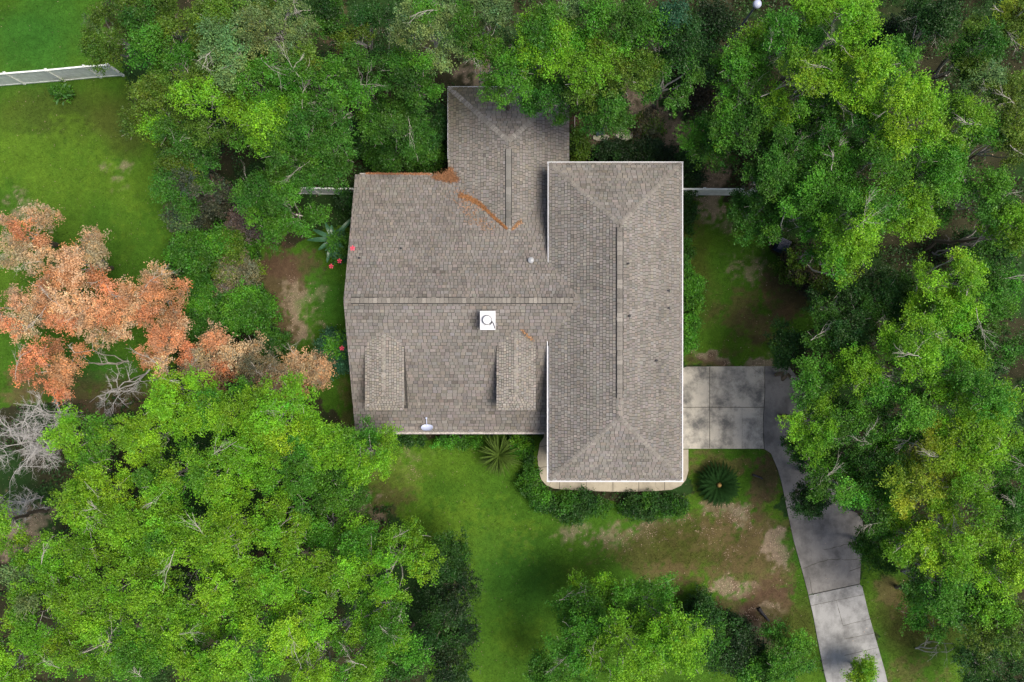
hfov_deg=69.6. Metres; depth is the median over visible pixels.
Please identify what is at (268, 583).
broadleaf tree
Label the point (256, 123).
broadleaf tree
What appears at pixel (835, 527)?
driveway
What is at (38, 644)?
broadleaf tree
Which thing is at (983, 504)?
broadleaf tree
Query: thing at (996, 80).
broadleaf tree
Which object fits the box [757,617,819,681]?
broadleaf tree
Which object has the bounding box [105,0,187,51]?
broadleaf tree
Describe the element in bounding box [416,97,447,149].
shrub
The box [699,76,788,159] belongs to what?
broadleaf tree
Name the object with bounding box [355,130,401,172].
shrub
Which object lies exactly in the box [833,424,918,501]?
broadleaf tree
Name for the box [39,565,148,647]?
broadleaf tree
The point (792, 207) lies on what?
broadleaf tree
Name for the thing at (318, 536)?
broadleaf tree
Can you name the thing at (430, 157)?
shrub
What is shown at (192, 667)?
broadleaf tree
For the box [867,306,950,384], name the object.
broadleaf tree
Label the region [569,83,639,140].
broadleaf tree
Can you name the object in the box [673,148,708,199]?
shrub
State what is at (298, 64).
broadleaf tree
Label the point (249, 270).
shrub
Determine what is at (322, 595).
broadleaf tree
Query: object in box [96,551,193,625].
broadleaf tree
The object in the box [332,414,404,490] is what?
broadleaf tree
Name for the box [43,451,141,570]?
broadleaf tree
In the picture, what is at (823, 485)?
broadleaf tree
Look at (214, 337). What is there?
rusty tree
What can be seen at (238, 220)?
shrub
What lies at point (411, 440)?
shrub
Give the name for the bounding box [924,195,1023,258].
broadleaf tree
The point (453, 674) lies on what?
conifer
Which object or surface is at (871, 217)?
broadleaf tree
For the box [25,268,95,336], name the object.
rusty tree
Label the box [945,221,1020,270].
shrub
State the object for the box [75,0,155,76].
broadleaf tree
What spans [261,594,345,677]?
broadleaf tree
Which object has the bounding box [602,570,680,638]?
broadleaf tree
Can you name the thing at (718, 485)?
sago palm
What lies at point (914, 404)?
broadleaf tree
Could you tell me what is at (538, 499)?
shrub
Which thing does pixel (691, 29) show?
broadleaf tree
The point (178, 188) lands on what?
broadleaf tree
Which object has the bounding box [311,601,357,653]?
bare tree
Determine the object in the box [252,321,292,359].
shrub
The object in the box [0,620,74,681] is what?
broadleaf tree
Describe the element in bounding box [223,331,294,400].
rusty tree
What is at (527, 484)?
shrub
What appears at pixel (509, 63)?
broadleaf tree
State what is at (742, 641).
shrub
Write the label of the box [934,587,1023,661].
broadleaf tree
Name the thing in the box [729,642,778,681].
shrub
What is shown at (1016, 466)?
broadleaf tree
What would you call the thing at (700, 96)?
shrub
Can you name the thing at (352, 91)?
broadleaf tree
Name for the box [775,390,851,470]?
broadleaf tree
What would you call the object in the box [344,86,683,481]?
house
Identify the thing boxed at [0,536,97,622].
broadleaf tree
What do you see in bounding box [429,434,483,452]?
shrub
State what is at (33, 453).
bare tree
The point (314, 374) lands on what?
rusty tree
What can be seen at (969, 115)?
broadleaf tree
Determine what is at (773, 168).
broadleaf tree
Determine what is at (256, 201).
broadleaf tree
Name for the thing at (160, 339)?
rusty tree
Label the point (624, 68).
broadleaf tree
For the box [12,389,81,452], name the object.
bare tree
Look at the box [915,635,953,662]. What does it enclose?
bare tree
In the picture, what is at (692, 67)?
broadleaf tree
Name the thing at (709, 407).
driveway joint
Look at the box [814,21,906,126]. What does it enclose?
broadleaf tree
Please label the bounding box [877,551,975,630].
broadleaf tree
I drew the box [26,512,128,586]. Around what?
broadleaf tree
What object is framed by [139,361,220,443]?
broadleaf tree
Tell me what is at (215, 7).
broadleaf tree
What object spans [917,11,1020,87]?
broadleaf tree
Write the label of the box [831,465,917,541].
broadleaf tree
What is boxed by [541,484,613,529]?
shrub
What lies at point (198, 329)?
shrub
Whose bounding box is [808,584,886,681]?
driveway apron
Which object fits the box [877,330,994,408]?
broadleaf tree
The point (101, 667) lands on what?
broadleaf tree
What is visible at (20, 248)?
rusty tree
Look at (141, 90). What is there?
broadleaf tree
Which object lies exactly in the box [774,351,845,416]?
broadleaf tree
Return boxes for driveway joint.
[683,367,763,447]
[811,595,878,655]
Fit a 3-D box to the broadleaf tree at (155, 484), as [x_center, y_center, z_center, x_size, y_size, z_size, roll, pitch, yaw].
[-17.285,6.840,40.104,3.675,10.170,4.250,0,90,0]
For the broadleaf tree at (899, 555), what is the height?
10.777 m
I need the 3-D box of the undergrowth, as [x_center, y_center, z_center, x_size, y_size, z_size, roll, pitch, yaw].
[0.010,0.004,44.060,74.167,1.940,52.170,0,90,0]
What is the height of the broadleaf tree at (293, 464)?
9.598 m
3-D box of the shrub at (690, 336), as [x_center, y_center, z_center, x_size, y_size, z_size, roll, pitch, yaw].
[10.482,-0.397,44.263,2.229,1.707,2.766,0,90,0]
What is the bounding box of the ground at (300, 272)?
[0,0,1023,681]
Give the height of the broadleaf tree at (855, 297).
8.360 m
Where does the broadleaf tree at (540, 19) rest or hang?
on the ground at (300, 272)
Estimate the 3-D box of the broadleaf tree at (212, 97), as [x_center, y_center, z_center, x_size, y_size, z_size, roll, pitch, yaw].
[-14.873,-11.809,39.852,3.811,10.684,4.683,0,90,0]
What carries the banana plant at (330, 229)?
on the ground at (300, 272)
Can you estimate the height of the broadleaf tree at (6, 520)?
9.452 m
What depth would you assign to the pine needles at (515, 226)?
40.70 m
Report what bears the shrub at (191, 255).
on the ground at (300, 272)
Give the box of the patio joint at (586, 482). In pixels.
[538,445,664,490]
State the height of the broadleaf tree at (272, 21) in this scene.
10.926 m
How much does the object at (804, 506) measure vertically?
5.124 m
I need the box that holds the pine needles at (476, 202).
[458,192,507,229]
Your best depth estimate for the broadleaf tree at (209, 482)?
35.78 m
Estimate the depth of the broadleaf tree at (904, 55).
35.46 m
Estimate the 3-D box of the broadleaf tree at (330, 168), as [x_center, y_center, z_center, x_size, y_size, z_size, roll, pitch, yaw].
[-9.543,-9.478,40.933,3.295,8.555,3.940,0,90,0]
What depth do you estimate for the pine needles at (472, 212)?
41.01 m
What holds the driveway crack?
on the driveway
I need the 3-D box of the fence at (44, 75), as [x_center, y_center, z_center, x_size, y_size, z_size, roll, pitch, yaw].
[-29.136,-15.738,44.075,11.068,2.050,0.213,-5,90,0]
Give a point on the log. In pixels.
(762, 613)
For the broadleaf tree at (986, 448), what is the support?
on the ground at (300, 272)
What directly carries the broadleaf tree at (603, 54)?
on the ground at (300, 272)
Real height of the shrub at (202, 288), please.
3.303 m
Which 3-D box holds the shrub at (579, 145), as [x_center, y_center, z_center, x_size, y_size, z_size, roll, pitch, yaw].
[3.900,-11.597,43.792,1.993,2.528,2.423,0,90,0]
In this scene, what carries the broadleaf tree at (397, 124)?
on the ground at (300, 272)
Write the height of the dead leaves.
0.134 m
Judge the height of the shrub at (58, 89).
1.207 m
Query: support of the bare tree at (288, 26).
on the ground at (300, 272)
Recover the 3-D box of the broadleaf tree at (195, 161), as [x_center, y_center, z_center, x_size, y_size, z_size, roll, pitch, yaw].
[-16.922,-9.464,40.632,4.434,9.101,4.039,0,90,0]
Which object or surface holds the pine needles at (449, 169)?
on the house
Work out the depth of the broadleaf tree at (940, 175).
34.86 m
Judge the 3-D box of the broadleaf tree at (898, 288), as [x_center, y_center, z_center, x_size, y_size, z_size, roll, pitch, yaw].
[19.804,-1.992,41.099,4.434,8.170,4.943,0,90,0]
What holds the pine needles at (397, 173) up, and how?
on the house
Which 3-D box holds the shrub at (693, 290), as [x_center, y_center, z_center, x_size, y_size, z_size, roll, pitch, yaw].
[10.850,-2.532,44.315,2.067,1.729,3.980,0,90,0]
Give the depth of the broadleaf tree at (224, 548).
35.24 m
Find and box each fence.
[0,63,124,85]
[269,187,353,194]
[683,187,756,195]
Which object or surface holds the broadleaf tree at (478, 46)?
on the ground at (300, 272)
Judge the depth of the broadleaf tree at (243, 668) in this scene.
35.29 m
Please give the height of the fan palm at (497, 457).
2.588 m
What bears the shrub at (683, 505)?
on the ground at (300, 272)
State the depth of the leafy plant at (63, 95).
44.23 m
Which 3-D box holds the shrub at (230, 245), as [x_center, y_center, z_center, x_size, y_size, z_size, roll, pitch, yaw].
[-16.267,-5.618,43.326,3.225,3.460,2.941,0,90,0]
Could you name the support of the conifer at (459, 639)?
on the ground at (300, 272)
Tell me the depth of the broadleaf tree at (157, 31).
36.08 m
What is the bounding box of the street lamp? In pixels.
[724,0,761,47]
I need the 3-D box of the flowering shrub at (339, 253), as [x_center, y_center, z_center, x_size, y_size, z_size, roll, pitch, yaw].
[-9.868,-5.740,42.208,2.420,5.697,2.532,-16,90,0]
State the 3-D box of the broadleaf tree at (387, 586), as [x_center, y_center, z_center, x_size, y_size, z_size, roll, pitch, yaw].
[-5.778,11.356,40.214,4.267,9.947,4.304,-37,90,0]
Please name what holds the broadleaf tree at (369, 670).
on the ground at (300, 272)
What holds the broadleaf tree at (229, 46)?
on the ground at (300, 272)
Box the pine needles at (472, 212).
[445,186,494,233]
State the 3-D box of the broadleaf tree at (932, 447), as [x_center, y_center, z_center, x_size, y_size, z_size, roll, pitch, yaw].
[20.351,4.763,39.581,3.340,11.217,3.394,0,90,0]
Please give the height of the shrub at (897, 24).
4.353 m
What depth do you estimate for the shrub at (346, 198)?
43.03 m
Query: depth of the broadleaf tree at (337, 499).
38.28 m
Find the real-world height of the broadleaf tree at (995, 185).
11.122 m
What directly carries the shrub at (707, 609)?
on the ground at (300, 272)
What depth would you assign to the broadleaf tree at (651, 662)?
36.08 m
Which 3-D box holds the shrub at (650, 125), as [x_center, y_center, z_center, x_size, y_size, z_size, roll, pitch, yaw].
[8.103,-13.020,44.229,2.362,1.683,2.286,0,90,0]
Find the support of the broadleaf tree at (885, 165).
on the ground at (300, 272)
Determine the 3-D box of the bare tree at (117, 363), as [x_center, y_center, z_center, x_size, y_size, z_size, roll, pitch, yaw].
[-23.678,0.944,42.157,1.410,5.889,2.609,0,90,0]
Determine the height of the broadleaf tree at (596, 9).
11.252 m
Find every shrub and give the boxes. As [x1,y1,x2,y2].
[43,78,75,103]
[158,194,214,236]
[161,225,220,278]
[168,268,220,317]
[174,304,233,349]
[186,168,243,220]
[203,218,262,267]
[208,247,267,290]
[210,277,246,305]
[215,275,284,339]
[221,199,278,247]
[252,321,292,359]
[308,325,349,380]
[324,227,354,267]
[334,184,353,216]
[335,115,373,170]
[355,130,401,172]
[385,123,447,172]
[392,434,426,451]
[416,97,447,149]
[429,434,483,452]
[507,434,536,459]
[513,466,542,500]
[520,435,536,476]
[526,483,555,514]
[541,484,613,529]
[569,123,594,161]
[587,135,637,161]
[615,488,680,524]
[628,105,666,138]
[630,134,680,161]
[667,493,692,520]
[669,38,726,118]
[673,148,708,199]
[677,583,731,672]
[683,194,701,237]
[683,234,696,278]
[683,267,710,327]
[683,312,705,356]
[688,0,743,49]
[708,606,770,681]
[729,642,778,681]
[766,236,820,291]
[784,84,844,149]
[787,260,856,307]
[871,0,935,52]
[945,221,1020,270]
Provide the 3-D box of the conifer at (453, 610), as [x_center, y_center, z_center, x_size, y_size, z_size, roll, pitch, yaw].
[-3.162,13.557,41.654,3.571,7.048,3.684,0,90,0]
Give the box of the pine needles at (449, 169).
[443,167,459,181]
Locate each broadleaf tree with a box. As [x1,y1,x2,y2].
[0,494,50,554]
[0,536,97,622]
[0,592,103,675]
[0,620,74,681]
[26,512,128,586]
[34,613,147,681]
[37,400,123,472]
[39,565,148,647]
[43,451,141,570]
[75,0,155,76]
[84,495,164,574]
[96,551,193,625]
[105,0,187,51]
[107,602,197,681]
[108,408,176,469]
[114,65,196,157]
[121,6,215,102]
[129,435,206,516]
[136,492,224,591]
[136,583,229,666]
[137,111,221,193]
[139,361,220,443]
[148,158,225,222]
[162,617,241,681]
[163,57,246,149]
[171,0,267,66]
[176,434,271,513]
[182,498,269,580]
[187,551,271,631]
[192,13,268,100]
[192,374,267,442]
[202,609,290,681]
[217,47,289,118]
[226,0,320,64]
[226,88,301,159]
[228,165,291,228]
[229,366,323,456]
[242,477,315,556]
[243,167,332,252]
[246,530,322,612]
[247,428,317,502]
[258,131,320,199]
[261,35,346,115]
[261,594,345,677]
[276,620,348,681]
[279,79,360,167]
[286,0,348,49]
[293,491,359,556]
[294,121,357,195]
[294,409,371,474]
[297,543,373,618]
[301,447,371,524]
[316,0,396,69]
[324,25,400,116]
[328,618,394,681]
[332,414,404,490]
[332,508,385,567]
[346,583,411,656]
[353,81,434,173]
[358,514,446,605]
[376,39,447,112]
[380,620,437,681]
[385,0,475,79]
[433,0,526,70]
[474,37,548,118]
[498,0,580,83]
[519,72,577,126]
[522,641,569,681]
[541,608,609,681]
[544,0,621,65]
[545,567,622,651]
[559,26,626,115]
[568,605,672,681]
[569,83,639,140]
[591,23,667,98]
[595,0,684,62]
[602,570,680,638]
[627,599,716,681]
[630,41,711,117]
[641,0,708,70]
[673,108,741,172]
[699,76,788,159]
[708,29,780,108]
[727,183,795,247]
[732,5,827,79]
[735,139,801,203]
[751,43,851,131]
[754,102,834,163]
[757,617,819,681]
[758,177,844,244]
[765,313,812,374]
[769,0,887,84]
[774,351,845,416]
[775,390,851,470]
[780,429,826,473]
[781,132,866,217]
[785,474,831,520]
[788,89,883,155]
[794,221,863,291]
[800,274,883,347]
[800,306,872,365]
[800,448,863,513]
[802,181,900,276]
[806,394,882,457]
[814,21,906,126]
[821,125,914,212]
[822,341,901,416]
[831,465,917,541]
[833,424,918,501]
[835,66,957,162]
[841,650,880,681]
[845,375,947,453]
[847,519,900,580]
[849,33,925,102]
[852,505,946,573]
[853,177,941,245]
[854,446,961,522]
[855,255,930,346]
[863,130,974,209]
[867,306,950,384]
[871,245,990,314]
[873,408,973,477]
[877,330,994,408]
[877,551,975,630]
[878,499,1004,587]
[880,281,998,348]
[890,0,969,65]
[891,87,1004,172]
[894,573,965,644]
[905,422,1014,486]
[906,162,1023,232]
[906,367,1023,442]
[906,461,1007,532]
[911,561,1012,638]
[915,57,1023,132]
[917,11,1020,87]
[920,106,1023,173]
[922,0,1023,75]
[922,246,1023,323]
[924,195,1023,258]
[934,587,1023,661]
[936,522,1023,604]
[947,631,1023,681]
[950,311,1023,384]
[958,474,1023,545]
[964,423,1023,489]
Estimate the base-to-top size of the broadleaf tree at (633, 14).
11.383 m
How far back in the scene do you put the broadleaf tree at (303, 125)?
36.46 m
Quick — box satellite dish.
[421,417,432,430]
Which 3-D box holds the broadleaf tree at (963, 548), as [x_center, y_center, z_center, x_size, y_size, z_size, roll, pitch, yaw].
[21.027,9.740,39.317,4.367,11.701,3.629,-35,90,0]
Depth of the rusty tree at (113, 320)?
38.79 m
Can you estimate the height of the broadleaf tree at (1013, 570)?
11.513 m
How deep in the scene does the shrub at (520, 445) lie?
43.36 m
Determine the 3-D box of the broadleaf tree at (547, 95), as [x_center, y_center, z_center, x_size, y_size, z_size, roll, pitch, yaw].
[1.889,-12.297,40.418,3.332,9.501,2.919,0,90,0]
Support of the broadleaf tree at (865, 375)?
on the ground at (300, 272)
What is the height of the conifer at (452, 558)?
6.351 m
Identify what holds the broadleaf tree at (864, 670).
on the ground at (300, 272)
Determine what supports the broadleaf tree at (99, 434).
on the ground at (300, 272)
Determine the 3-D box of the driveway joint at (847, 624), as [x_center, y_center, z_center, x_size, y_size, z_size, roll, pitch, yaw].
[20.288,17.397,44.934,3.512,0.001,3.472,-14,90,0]
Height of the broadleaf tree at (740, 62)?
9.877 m
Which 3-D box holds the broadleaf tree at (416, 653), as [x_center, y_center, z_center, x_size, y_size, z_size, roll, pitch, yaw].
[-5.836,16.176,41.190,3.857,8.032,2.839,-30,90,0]
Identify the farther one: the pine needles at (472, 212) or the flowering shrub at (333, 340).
the flowering shrub at (333, 340)
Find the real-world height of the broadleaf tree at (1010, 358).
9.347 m
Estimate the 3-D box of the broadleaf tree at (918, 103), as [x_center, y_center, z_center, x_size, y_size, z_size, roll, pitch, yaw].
[18.211,-10.288,38.788,3.804,12.823,4.273,0,90,0]
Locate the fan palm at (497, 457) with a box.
[478,434,521,475]
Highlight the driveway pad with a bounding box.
[683,366,764,448]
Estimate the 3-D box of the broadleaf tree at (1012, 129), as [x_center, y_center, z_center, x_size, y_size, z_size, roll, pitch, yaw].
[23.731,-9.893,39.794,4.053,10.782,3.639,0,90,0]
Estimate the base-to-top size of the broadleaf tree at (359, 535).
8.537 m
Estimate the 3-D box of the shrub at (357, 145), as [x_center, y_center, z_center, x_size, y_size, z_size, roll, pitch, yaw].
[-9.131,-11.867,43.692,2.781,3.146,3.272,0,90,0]
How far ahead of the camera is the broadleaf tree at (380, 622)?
36.87 m
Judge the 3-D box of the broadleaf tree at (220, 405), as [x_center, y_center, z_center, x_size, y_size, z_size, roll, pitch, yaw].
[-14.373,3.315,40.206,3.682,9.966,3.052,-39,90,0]
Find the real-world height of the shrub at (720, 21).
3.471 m
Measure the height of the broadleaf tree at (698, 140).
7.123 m
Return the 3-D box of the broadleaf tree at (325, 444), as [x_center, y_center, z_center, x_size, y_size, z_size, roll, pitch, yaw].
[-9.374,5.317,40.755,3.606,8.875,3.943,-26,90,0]
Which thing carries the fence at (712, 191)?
on the ground at (300, 272)
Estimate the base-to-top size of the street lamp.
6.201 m
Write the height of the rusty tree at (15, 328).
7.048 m
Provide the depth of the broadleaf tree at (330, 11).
37.41 m
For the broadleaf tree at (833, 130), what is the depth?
34.95 m
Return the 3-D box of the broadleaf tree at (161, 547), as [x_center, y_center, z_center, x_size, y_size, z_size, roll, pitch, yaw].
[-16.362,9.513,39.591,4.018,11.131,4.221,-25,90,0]
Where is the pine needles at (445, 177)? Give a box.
[430,169,459,183]
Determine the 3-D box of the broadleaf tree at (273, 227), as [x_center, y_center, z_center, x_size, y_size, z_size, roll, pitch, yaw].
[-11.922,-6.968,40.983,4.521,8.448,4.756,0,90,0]
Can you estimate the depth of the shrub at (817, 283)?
41.95 m
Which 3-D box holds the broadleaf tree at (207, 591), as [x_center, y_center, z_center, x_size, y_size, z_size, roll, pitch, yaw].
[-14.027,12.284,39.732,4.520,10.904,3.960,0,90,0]
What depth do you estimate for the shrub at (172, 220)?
42.32 m
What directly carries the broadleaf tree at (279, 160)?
on the ground at (300, 272)
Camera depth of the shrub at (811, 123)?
40.53 m
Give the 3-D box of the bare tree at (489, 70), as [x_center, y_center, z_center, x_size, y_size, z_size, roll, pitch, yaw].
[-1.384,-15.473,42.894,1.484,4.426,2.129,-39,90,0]
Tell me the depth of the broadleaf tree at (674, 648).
36.76 m
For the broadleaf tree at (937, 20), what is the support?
on the ground at (300, 272)
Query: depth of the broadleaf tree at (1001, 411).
34.47 m
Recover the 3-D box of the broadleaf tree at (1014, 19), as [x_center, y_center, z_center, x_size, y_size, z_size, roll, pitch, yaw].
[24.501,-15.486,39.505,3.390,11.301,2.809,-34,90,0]
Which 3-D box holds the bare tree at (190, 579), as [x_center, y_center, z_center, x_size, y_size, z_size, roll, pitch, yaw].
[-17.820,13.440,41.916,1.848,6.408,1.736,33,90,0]
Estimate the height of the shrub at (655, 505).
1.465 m
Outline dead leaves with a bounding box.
[0,2,1023,679]
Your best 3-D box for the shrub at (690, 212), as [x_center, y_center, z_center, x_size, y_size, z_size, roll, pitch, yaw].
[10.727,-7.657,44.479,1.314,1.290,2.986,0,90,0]
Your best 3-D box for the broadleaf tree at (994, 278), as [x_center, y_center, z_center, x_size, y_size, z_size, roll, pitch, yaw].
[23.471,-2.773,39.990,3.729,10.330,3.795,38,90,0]
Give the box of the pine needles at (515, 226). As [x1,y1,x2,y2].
[512,220,521,230]
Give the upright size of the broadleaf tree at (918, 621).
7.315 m
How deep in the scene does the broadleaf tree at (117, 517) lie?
36.01 m
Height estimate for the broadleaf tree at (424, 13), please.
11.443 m
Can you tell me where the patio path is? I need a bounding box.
[537,432,687,491]
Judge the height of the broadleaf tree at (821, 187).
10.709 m
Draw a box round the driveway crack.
[803,544,860,590]
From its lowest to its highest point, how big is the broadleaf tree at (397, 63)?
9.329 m
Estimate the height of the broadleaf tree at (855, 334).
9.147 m
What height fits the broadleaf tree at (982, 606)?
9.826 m
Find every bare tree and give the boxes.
[0,401,61,503]
[0,485,49,533]
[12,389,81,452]
[66,343,127,377]
[90,358,158,415]
[179,559,214,598]
[275,0,315,73]
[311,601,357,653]
[475,62,493,85]
[840,354,917,390]
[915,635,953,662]
[932,230,983,258]
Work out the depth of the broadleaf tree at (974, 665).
40.35 m
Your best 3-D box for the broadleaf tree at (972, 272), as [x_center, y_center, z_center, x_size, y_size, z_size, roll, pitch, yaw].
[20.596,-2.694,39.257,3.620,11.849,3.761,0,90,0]
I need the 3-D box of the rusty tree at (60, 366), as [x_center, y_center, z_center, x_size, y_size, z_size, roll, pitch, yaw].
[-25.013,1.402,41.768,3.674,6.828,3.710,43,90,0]
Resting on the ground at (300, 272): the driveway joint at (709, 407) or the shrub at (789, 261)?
the shrub at (789, 261)
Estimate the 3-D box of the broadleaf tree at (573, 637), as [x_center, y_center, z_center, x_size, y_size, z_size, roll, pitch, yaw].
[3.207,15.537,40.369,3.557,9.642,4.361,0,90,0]
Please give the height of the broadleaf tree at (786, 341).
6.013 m
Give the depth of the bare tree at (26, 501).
42.85 m
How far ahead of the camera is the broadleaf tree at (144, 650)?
35.76 m
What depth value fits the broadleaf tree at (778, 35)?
34.51 m
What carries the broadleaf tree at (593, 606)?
on the ground at (300, 272)
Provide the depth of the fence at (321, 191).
44.05 m
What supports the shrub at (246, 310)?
on the ground at (300, 272)
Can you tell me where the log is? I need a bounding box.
[757,606,769,620]
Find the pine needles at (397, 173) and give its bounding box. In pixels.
[365,172,431,175]
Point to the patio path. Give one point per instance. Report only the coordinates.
(607, 486)
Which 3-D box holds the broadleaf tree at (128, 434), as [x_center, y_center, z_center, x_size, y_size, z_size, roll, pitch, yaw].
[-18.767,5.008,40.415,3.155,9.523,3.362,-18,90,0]
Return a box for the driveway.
[763,366,862,594]
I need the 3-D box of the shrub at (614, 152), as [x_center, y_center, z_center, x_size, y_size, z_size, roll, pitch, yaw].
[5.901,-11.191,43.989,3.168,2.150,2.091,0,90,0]
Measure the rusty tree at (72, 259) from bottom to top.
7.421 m
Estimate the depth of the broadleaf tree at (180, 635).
35.58 m
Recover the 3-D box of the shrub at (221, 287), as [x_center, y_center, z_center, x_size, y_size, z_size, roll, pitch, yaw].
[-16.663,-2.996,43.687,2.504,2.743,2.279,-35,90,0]
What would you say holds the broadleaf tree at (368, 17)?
on the ground at (300, 272)
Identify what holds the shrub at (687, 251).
on the ground at (300, 272)
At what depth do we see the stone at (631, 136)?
44.84 m
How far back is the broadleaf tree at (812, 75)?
34.31 m
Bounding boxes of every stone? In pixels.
[593,134,608,141]
[615,130,632,140]
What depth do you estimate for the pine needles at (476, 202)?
41.17 m
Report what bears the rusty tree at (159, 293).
on the ground at (300, 272)
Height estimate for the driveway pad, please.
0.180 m
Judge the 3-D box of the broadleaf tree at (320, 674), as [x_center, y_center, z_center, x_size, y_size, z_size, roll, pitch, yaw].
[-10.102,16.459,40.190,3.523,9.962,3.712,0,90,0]
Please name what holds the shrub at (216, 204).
on the ground at (300, 272)
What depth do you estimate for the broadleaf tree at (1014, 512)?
35.92 m
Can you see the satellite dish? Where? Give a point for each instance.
(426, 427)
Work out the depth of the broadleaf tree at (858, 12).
33.46 m
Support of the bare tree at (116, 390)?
on the ground at (300, 272)
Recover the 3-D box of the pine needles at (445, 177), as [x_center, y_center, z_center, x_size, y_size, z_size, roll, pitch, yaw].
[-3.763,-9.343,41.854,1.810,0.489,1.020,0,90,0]
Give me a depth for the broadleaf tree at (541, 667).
40.67 m
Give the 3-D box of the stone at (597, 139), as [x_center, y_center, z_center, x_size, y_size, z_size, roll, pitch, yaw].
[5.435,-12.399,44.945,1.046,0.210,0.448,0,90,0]
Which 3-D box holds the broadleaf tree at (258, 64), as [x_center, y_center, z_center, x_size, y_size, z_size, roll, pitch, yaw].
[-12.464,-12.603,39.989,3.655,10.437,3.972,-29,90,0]
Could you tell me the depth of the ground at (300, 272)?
45.00 m
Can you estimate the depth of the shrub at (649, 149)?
43.40 m
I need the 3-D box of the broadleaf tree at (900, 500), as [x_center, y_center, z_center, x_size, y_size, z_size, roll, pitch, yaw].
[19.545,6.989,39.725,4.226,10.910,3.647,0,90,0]
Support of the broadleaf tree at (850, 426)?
on the ground at (300, 272)
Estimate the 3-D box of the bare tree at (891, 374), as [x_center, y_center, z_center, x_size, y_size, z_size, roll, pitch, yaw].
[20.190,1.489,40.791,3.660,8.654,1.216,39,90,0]
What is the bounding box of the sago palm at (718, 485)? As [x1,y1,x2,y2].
[696,460,741,507]
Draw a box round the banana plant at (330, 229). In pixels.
[307,218,350,262]
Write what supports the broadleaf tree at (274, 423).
on the ground at (300, 272)
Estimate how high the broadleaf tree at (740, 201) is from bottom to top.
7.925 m
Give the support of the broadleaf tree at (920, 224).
on the ground at (300, 272)
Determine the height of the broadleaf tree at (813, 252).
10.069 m
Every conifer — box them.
[414,607,482,669]
[415,526,476,589]
[420,649,480,681]
[422,558,486,627]
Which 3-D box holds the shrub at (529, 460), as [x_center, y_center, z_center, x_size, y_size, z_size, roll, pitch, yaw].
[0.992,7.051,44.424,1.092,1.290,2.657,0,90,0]
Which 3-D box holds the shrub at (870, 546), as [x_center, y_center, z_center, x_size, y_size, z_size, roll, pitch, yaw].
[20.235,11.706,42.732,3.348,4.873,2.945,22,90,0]
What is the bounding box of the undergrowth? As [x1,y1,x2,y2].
[0,0,1023,681]
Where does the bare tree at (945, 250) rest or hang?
on the ground at (300, 272)
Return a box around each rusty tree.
[0,199,65,279]
[0,283,52,344]
[8,334,94,406]
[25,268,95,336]
[42,222,113,294]
[61,277,144,350]
[114,257,192,336]
[126,306,197,378]
[174,318,249,395]
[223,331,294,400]
[275,340,337,399]
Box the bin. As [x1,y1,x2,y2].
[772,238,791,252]
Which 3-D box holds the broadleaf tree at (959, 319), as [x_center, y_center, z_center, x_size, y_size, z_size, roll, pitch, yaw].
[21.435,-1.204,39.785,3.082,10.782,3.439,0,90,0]
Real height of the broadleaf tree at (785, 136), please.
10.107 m
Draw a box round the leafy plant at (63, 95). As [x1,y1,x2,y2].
[54,83,74,104]
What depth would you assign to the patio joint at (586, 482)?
44.92 m
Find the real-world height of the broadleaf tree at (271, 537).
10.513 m

